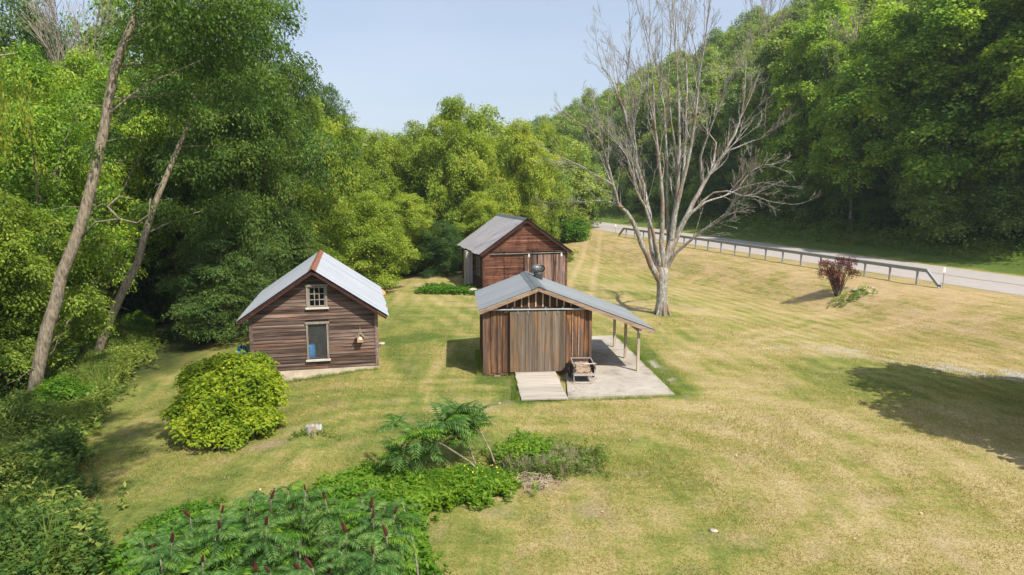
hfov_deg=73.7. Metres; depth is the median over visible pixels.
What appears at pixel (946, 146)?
slim maple tree
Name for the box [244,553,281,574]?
sumac plant
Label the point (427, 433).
young sumac tree
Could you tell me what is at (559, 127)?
hillside tree
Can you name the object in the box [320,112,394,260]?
box elder tree
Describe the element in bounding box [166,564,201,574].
sumac plant
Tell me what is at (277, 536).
sumac plant
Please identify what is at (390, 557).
sumac plant
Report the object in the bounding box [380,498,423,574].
sumac plant
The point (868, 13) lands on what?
hillside tree
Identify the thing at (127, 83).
bare trunked tree
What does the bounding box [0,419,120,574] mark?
brambles
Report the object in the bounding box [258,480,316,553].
sumac plant
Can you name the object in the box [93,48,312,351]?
leaning locust tree
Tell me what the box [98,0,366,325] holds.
locust tree
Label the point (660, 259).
bare tree
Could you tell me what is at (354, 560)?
sumac plant
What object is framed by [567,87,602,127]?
hillside tree
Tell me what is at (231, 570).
sumac plant
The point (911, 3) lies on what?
hillside tree
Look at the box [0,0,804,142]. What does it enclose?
sky
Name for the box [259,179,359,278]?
box elder tree
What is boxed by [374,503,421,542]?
sumac plant
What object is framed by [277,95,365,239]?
box elder tree
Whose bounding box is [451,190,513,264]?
box elder tree
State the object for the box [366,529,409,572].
sumac plant
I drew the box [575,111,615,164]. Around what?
hillside tree
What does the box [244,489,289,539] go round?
sumac plant
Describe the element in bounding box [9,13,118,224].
deciduous tree
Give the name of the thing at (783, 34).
deciduous tree
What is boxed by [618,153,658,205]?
edge tree
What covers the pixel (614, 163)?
edge tree
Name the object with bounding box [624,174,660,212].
edge tree
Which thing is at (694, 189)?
edge tree
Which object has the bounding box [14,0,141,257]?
bare tree
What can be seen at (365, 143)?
deciduous tree
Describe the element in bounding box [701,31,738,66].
hillside tree
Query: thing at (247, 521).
sumac plant
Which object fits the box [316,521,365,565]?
sumac plant
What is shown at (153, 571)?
sumac plant
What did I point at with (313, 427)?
tree stump
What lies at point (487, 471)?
weed grass
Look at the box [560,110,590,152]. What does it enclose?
hillside tree
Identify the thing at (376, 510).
sumac plant
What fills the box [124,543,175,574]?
sumac plant
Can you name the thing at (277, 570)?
sumac plant
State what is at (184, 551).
sumac plant
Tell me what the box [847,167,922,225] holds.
edge tree
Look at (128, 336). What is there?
border shrub
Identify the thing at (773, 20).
hillside tree
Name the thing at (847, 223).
bank weeds
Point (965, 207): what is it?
edge tree
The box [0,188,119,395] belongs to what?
box elder tree
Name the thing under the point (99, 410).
undergrowth
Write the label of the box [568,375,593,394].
leaf litter
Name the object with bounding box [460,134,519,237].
box elder tree
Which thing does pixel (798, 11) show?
hillside tree
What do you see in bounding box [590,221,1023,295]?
road
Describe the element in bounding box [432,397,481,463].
young sumac tree
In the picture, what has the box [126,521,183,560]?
sumac plant
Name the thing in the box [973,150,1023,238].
edge tree
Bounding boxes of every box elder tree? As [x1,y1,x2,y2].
[0,38,151,356]
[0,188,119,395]
[2,44,189,322]
[16,274,107,352]
[60,0,190,306]
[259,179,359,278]
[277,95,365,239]
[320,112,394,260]
[327,190,419,289]
[357,128,435,239]
[375,192,442,273]
[390,119,443,261]
[403,219,465,278]
[404,92,497,254]
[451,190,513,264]
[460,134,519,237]
[483,116,571,228]
[526,121,577,238]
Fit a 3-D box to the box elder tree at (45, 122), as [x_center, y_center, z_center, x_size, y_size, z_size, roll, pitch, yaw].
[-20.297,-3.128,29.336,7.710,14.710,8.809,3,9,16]
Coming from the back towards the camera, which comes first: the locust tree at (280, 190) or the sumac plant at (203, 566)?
the locust tree at (280, 190)
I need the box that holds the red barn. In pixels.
[457,213,572,288]
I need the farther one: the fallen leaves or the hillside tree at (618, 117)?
the hillside tree at (618, 117)
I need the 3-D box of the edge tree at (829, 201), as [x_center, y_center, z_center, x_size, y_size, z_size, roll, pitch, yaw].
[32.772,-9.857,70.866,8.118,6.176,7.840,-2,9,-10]
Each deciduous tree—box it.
[0,38,36,134]
[0,91,42,228]
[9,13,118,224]
[77,24,146,164]
[123,183,230,309]
[355,126,395,166]
[386,132,407,174]
[397,127,453,197]
[455,102,516,200]
[528,120,580,233]
[557,134,605,220]
[573,143,614,224]
[732,18,823,175]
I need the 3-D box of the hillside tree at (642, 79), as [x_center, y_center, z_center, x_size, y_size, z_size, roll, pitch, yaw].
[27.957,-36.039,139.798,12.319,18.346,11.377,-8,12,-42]
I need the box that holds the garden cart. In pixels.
[568,357,596,382]
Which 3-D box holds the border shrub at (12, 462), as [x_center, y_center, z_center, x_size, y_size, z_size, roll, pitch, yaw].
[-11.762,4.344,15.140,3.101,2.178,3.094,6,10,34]
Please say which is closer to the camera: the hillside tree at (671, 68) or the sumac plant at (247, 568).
the sumac plant at (247, 568)
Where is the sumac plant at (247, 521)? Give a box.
[222,506,269,562]
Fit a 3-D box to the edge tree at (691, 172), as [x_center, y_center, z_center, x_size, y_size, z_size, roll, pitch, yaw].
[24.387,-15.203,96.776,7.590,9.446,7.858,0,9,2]
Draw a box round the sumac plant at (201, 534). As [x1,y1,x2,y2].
[182,532,217,565]
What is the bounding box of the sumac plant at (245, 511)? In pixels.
[223,509,262,567]
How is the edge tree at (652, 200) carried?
on the lawn at (755, 290)
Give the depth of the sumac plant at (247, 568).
9.28 m
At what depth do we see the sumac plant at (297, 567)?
9.52 m
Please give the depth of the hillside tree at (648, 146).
112.48 m
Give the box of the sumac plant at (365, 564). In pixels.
[348,537,401,574]
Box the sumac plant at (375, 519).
[352,509,391,551]
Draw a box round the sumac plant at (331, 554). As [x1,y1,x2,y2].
[315,548,362,574]
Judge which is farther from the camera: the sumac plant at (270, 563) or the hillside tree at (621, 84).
the hillside tree at (621, 84)
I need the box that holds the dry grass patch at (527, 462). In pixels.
[494,439,601,474]
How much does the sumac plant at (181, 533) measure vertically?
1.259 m
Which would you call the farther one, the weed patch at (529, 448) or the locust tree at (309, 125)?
the locust tree at (309, 125)
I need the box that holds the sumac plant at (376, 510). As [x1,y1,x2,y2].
[362,499,389,531]
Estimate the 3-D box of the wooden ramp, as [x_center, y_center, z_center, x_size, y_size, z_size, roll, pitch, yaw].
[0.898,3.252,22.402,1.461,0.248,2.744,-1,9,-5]
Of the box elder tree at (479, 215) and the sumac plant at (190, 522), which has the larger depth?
the box elder tree at (479, 215)
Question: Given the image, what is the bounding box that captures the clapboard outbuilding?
[236,250,388,381]
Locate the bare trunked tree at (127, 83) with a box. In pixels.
[104,68,143,328]
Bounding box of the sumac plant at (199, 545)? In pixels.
[182,543,220,574]
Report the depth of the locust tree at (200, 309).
31.98 m
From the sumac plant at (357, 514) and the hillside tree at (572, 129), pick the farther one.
the hillside tree at (572, 129)
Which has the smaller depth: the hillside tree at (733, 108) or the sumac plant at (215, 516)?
the sumac plant at (215, 516)
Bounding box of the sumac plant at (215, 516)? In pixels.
[192,514,249,549]
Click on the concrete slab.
(617, 374)
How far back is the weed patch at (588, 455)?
16.09 m
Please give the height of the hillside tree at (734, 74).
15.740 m
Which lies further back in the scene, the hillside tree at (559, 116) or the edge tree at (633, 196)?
the hillside tree at (559, 116)
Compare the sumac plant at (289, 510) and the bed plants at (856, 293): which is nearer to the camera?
the sumac plant at (289, 510)
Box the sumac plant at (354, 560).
[330,550,378,574]
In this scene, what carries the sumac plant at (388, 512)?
on the lawn at (755, 290)
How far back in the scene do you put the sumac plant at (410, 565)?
9.75 m
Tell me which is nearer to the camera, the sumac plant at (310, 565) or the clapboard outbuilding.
the sumac plant at (310, 565)
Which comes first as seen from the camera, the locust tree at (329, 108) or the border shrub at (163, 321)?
the border shrub at (163, 321)
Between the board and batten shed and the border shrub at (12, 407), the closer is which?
the border shrub at (12, 407)
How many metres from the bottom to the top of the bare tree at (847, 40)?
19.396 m
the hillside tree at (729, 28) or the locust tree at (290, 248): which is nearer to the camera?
the locust tree at (290, 248)
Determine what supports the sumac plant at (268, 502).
on the lawn at (755, 290)
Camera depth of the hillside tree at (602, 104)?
140.39 m
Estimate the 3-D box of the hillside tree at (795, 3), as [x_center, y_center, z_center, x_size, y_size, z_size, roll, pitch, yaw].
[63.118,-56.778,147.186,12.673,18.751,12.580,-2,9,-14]
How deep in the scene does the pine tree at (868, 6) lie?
93.81 m
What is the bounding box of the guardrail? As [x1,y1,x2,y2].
[619,228,940,287]
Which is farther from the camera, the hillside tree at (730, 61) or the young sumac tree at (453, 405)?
the hillside tree at (730, 61)
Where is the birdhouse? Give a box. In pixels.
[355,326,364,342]
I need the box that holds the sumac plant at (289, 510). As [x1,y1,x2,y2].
[273,492,306,553]
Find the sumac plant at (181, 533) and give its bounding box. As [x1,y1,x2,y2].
[174,523,207,558]
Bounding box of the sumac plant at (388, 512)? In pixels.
[359,501,403,523]
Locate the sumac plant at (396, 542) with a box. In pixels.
[354,525,413,573]
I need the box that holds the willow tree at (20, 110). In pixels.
[0,32,53,227]
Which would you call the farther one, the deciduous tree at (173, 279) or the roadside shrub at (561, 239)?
the roadside shrub at (561, 239)
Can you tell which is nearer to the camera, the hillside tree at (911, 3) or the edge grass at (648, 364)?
the edge grass at (648, 364)
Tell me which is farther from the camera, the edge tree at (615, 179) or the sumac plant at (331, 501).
the edge tree at (615, 179)
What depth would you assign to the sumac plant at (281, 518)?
10.24 m
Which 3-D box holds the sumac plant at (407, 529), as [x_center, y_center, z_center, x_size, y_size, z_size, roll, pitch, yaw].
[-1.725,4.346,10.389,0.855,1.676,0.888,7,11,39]
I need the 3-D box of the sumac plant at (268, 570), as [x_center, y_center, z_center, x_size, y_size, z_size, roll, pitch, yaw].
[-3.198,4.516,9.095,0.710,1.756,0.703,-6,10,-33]
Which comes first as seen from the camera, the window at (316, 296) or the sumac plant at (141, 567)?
the sumac plant at (141, 567)
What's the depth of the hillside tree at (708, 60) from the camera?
113.36 m
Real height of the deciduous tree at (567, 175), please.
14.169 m
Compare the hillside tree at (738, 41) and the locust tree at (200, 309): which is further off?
the hillside tree at (738, 41)
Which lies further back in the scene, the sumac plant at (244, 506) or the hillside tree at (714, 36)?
the hillside tree at (714, 36)
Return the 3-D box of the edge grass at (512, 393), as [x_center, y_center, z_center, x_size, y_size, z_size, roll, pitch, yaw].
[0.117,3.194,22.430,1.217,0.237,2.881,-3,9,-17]
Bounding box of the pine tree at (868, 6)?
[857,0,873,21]
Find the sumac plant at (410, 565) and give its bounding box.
[388,549,418,574]
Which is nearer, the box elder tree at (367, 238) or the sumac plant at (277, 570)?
the sumac plant at (277, 570)
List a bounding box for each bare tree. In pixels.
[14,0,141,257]
[531,0,821,315]
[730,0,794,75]
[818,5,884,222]
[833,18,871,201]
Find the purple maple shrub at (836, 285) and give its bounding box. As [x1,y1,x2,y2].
[815,255,860,295]
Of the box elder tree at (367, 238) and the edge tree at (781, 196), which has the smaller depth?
the box elder tree at (367, 238)
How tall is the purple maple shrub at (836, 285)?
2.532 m
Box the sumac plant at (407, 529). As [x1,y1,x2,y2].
[370,516,426,563]
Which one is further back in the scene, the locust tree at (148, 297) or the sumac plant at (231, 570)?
the locust tree at (148, 297)
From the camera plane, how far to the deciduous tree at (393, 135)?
73.79 m
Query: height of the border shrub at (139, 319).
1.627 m
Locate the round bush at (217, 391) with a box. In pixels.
[160,349,292,453]
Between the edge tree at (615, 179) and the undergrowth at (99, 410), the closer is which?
the undergrowth at (99, 410)
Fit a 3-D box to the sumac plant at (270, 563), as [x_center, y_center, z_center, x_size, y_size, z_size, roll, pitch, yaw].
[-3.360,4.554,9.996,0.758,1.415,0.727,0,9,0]
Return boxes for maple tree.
[754,0,870,187]
[803,0,937,222]
[818,0,1023,222]
[941,131,948,238]
[944,0,1023,181]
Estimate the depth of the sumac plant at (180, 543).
9.50 m
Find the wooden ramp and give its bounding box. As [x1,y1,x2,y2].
[515,371,567,400]
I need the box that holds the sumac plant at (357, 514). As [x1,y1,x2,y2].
[340,497,393,537]
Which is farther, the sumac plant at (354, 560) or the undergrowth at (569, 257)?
the undergrowth at (569, 257)
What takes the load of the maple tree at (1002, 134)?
on the lawn at (755, 290)
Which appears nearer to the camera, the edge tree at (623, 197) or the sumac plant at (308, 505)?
the sumac plant at (308, 505)
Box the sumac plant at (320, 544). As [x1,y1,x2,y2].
[307,525,342,574]
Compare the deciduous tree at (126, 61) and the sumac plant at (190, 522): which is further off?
the deciduous tree at (126, 61)
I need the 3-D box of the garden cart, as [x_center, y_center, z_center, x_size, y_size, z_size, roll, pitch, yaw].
[2.396,2.751,23.104,0.920,0.713,1.285,0,9,-1]
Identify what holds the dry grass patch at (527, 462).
on the lawn at (755, 290)
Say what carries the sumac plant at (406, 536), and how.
on the lawn at (755, 290)
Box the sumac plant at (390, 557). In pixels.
[350,551,404,574]
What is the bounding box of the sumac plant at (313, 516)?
[298,497,352,570]
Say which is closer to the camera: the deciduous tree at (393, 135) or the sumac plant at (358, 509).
the sumac plant at (358, 509)
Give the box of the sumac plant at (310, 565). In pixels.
[287,557,337,574]
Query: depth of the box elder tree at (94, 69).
34.73 m
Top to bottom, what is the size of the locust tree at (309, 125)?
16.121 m
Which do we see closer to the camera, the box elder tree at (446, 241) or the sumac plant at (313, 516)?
the sumac plant at (313, 516)
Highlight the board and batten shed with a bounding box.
[475,264,654,375]
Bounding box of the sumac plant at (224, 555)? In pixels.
[178,552,237,574]
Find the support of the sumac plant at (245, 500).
on the lawn at (755, 290)
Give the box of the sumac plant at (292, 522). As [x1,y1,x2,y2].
[276,503,315,568]
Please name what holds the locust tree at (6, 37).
on the lawn at (755, 290)
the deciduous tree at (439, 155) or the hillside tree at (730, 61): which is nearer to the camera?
the deciduous tree at (439, 155)
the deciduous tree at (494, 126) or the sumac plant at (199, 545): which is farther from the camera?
the deciduous tree at (494, 126)
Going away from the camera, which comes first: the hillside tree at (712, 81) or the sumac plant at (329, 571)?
the sumac plant at (329, 571)
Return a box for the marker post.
[942,267,945,288]
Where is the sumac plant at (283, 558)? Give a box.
[245,535,313,574]
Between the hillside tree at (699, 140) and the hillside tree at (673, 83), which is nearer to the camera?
the hillside tree at (699, 140)
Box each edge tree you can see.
[598,153,625,199]
[602,163,629,199]
[609,171,627,204]
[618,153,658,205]
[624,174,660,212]
[638,171,682,212]
[657,148,704,212]
[678,168,733,212]
[686,160,744,215]
[723,155,774,213]
[750,148,798,213]
[766,160,824,222]
[791,165,858,221]
[839,152,895,212]
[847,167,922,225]
[884,144,975,225]
[906,152,1011,242]
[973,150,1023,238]
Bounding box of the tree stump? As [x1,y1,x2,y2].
[304,422,322,435]
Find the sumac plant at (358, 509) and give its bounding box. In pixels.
[346,496,380,547]
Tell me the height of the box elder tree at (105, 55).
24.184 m
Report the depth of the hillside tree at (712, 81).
103.51 m
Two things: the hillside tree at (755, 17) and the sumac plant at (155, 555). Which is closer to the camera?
the sumac plant at (155, 555)
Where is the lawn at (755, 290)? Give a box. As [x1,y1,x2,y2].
[13,156,1023,574]
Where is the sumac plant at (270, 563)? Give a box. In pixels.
[257,558,297,572]
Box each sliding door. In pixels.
[510,311,565,371]
[524,253,564,285]
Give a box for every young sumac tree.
[373,399,475,473]
[425,402,502,467]
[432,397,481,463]
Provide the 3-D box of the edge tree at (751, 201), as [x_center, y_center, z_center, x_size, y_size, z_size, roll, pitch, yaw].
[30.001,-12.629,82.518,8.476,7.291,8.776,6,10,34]
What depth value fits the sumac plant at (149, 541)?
10.41 m
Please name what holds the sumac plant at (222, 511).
on the lawn at (755, 290)
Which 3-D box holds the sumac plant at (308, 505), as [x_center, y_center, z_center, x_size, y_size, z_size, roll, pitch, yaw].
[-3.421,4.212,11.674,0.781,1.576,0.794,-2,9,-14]
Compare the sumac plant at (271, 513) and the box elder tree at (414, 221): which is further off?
the box elder tree at (414, 221)
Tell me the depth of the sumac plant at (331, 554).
9.28 m
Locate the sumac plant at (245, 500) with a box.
[225,491,267,521]
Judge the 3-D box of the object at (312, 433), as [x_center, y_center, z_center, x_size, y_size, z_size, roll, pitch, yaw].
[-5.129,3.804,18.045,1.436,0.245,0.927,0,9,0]
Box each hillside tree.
[528,114,541,132]
[532,114,558,132]
[553,104,574,124]
[553,108,576,136]
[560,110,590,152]
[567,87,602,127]
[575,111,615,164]
[588,91,617,144]
[602,81,622,93]
[602,106,641,167]
[604,78,647,142]
[620,76,672,175]
[626,66,647,99]
[635,65,658,98]
[651,48,696,77]
[651,54,685,93]
[654,93,713,170]
[656,76,727,173]
[658,53,688,67]
[666,69,688,92]
[669,58,693,80]
[680,55,731,86]
[690,45,726,75]
[695,27,732,63]
[695,61,738,165]
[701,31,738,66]
[712,65,759,182]
[715,20,766,71]
[717,61,747,154]
[721,46,754,83]
[722,25,735,38]
[722,28,749,57]
[729,28,782,97]
[730,4,768,33]
[740,41,789,166]
[751,9,795,48]
[770,0,818,36]
[770,56,854,178]
[788,0,814,7]
[828,0,874,10]
[833,6,914,139]
[837,0,859,23]
[847,1,881,17]
[891,7,1021,172]
[896,0,930,13]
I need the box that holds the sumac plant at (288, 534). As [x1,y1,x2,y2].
[253,513,310,562]
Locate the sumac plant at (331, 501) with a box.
[300,491,350,573]
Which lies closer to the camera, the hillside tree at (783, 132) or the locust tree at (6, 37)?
the locust tree at (6, 37)
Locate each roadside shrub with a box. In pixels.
[544,221,564,239]
[554,216,581,241]
[559,215,591,241]
[582,218,594,228]
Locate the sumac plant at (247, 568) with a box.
[211,566,253,574]
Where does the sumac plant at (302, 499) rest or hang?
on the lawn at (755, 290)
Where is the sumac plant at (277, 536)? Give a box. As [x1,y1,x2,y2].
[238,516,290,565]
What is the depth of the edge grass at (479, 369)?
25.07 m
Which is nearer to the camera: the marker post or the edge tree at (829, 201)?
the marker post
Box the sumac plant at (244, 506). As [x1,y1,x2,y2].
[224,501,273,534]
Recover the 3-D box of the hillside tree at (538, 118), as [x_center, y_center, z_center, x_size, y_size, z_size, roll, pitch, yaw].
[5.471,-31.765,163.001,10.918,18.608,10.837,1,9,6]
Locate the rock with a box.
[709,528,717,532]
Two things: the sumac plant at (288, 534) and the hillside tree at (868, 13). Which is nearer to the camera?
the sumac plant at (288, 534)
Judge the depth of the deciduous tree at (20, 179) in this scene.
30.22 m
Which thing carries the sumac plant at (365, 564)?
on the lawn at (755, 290)
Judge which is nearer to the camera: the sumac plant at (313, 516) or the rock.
the sumac plant at (313, 516)
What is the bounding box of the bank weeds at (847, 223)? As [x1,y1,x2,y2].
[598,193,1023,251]
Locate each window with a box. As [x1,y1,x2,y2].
[305,284,328,309]
[305,321,330,361]
[476,256,479,275]
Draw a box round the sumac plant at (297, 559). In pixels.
[275,538,320,574]
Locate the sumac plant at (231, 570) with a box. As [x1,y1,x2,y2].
[228,565,243,574]
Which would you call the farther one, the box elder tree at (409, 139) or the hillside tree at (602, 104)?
the hillside tree at (602, 104)
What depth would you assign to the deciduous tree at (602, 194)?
87.84 m
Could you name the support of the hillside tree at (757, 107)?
on the lawn at (755, 290)
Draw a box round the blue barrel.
[309,343,315,357]
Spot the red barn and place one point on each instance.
(499, 247)
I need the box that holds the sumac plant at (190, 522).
[170,510,214,555]
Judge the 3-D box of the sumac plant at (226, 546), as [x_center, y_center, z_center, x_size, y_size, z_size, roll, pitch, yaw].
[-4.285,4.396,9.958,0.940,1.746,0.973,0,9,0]
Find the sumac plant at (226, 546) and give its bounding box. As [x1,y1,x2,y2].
[185,524,246,574]
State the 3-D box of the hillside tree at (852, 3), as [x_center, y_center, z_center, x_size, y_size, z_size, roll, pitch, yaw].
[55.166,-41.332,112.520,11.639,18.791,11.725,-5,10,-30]
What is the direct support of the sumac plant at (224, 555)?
on the lawn at (755, 290)
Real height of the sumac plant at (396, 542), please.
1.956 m
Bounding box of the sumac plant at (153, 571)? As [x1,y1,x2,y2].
[136,554,200,574]
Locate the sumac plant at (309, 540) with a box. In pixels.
[289,520,325,560]
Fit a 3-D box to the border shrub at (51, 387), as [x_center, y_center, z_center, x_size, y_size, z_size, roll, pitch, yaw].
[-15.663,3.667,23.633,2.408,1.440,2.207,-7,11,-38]
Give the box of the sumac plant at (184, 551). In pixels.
[140,548,201,574]
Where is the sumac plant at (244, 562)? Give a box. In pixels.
[208,536,259,574]
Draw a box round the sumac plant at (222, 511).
[205,505,241,564]
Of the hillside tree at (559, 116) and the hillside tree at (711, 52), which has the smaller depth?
the hillside tree at (711, 52)
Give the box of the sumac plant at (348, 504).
[330,488,381,546]
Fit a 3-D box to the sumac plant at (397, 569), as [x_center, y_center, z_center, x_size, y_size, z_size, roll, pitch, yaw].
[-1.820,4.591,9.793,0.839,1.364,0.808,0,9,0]
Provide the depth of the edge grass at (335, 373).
24.18 m
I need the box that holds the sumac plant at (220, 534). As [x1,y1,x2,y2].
[189,515,248,570]
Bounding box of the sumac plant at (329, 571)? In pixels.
[308,560,339,574]
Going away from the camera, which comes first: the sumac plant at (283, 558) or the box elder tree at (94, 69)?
the sumac plant at (283, 558)
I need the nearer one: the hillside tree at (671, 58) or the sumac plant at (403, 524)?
the sumac plant at (403, 524)
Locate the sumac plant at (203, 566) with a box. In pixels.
[174,554,226,574]
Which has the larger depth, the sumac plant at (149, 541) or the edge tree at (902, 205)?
the edge tree at (902, 205)
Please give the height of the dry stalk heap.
0.348 m
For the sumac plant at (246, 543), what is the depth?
10.53 m
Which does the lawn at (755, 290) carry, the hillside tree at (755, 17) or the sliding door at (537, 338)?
the hillside tree at (755, 17)
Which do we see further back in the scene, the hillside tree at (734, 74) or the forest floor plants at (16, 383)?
the hillside tree at (734, 74)
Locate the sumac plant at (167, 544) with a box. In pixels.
[161,538,196,560]
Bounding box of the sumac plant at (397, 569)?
[389,562,411,574]
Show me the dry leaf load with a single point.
(583, 368)
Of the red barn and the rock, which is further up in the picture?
the red barn
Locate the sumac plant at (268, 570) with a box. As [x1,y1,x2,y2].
[250,566,291,574]
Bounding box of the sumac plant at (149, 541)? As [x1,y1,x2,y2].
[117,533,170,574]
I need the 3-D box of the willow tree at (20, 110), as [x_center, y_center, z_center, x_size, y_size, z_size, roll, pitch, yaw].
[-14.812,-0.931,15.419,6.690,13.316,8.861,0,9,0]
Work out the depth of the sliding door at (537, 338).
23.55 m
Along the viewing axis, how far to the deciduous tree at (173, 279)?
46.33 m
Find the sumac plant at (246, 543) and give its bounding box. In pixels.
[227,526,263,568]
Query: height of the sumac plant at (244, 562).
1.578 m
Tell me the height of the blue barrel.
0.775 m
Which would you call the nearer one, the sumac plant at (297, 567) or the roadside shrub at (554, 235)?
the sumac plant at (297, 567)
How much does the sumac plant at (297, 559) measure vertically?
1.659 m
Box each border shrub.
[0,382,72,441]
[0,437,50,500]
[25,374,97,406]
[83,335,130,354]
[109,315,153,344]
[121,308,158,334]
[146,301,181,324]
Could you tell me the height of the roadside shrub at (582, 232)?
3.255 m
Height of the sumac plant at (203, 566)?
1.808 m
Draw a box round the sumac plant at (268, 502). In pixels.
[250,486,284,540]
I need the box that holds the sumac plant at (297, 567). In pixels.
[276,562,308,574]
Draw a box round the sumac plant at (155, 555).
[134,543,179,574]
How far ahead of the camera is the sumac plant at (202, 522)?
11.21 m
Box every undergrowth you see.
[0,330,175,574]
[357,249,577,276]
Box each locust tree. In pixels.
[0,0,134,345]
[10,0,306,395]
[67,0,229,313]
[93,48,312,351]
[93,151,226,332]
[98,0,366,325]
[149,222,284,343]
[173,76,318,288]
[186,196,339,330]
[221,59,338,265]
[303,82,364,156]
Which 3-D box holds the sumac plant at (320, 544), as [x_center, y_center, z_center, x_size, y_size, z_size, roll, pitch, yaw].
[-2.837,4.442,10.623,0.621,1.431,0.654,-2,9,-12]
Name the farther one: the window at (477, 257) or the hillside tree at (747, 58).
the hillside tree at (747, 58)
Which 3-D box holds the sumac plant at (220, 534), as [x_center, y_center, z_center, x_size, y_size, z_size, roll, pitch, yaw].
[-4.144,4.280,9.905,0.842,1.988,0.837,0,9,0]
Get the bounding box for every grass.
[284,365,379,383]
[323,462,517,504]
[472,348,486,376]
[488,372,521,400]
[515,399,562,402]
[568,392,675,400]
[616,333,681,394]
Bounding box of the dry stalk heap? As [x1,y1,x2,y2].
[510,469,552,490]
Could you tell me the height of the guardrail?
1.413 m
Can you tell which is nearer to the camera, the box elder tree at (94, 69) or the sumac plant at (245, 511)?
the sumac plant at (245, 511)
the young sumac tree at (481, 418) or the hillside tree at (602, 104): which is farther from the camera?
the hillside tree at (602, 104)
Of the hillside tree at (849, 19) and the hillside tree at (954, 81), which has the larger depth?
the hillside tree at (849, 19)
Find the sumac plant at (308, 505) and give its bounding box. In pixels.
[286,487,331,548]
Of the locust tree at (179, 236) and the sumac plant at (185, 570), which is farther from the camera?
the locust tree at (179, 236)
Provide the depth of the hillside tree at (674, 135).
104.64 m
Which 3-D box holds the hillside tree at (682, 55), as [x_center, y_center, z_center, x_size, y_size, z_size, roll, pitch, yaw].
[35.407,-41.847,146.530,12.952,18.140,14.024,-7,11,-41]
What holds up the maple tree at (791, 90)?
on the lawn at (755, 290)
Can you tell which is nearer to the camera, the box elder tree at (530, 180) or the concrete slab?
the concrete slab
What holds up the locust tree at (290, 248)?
on the lawn at (755, 290)
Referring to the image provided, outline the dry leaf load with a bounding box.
[574,361,592,372]
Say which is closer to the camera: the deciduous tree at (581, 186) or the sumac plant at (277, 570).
the sumac plant at (277, 570)
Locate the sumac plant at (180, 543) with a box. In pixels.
[144,531,199,574]
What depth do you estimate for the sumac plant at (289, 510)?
11.72 m
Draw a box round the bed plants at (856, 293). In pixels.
[826,283,877,308]
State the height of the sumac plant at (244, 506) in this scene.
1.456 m
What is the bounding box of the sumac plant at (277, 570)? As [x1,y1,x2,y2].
[239,554,286,574]
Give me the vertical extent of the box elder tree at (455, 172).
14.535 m
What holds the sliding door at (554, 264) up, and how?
in the red barn
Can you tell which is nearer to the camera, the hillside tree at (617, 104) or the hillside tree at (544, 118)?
the hillside tree at (617, 104)
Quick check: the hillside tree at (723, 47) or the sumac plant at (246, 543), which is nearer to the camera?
the sumac plant at (246, 543)
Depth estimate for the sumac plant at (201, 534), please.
10.57 m
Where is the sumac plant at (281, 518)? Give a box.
[246,514,298,568]
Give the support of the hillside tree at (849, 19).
on the lawn at (755, 290)
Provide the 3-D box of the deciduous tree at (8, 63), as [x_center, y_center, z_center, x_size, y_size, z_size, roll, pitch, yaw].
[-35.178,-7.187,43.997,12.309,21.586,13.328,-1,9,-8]
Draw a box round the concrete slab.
[566,335,674,399]
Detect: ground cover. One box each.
[102,480,451,574]
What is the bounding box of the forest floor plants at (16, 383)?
[0,341,109,423]
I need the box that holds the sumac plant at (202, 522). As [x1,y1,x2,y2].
[188,510,241,542]
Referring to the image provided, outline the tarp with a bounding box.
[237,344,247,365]
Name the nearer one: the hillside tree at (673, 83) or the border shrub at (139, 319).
the border shrub at (139, 319)
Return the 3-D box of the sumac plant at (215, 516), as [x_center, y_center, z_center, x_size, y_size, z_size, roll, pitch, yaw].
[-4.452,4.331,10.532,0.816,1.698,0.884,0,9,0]
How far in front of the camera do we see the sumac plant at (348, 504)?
11.46 m
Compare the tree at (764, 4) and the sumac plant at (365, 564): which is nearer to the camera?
the sumac plant at (365, 564)
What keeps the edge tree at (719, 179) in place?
on the lawn at (755, 290)
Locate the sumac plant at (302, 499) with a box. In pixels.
[279,484,334,559]
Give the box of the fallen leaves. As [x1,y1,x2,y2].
[85,316,1018,569]
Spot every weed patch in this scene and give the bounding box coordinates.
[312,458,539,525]
[476,432,614,482]
[483,426,568,471]
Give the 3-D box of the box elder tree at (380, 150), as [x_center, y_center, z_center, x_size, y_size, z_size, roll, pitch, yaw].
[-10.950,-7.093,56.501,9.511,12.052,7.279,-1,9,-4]
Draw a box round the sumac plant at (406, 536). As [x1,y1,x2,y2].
[367,526,417,573]

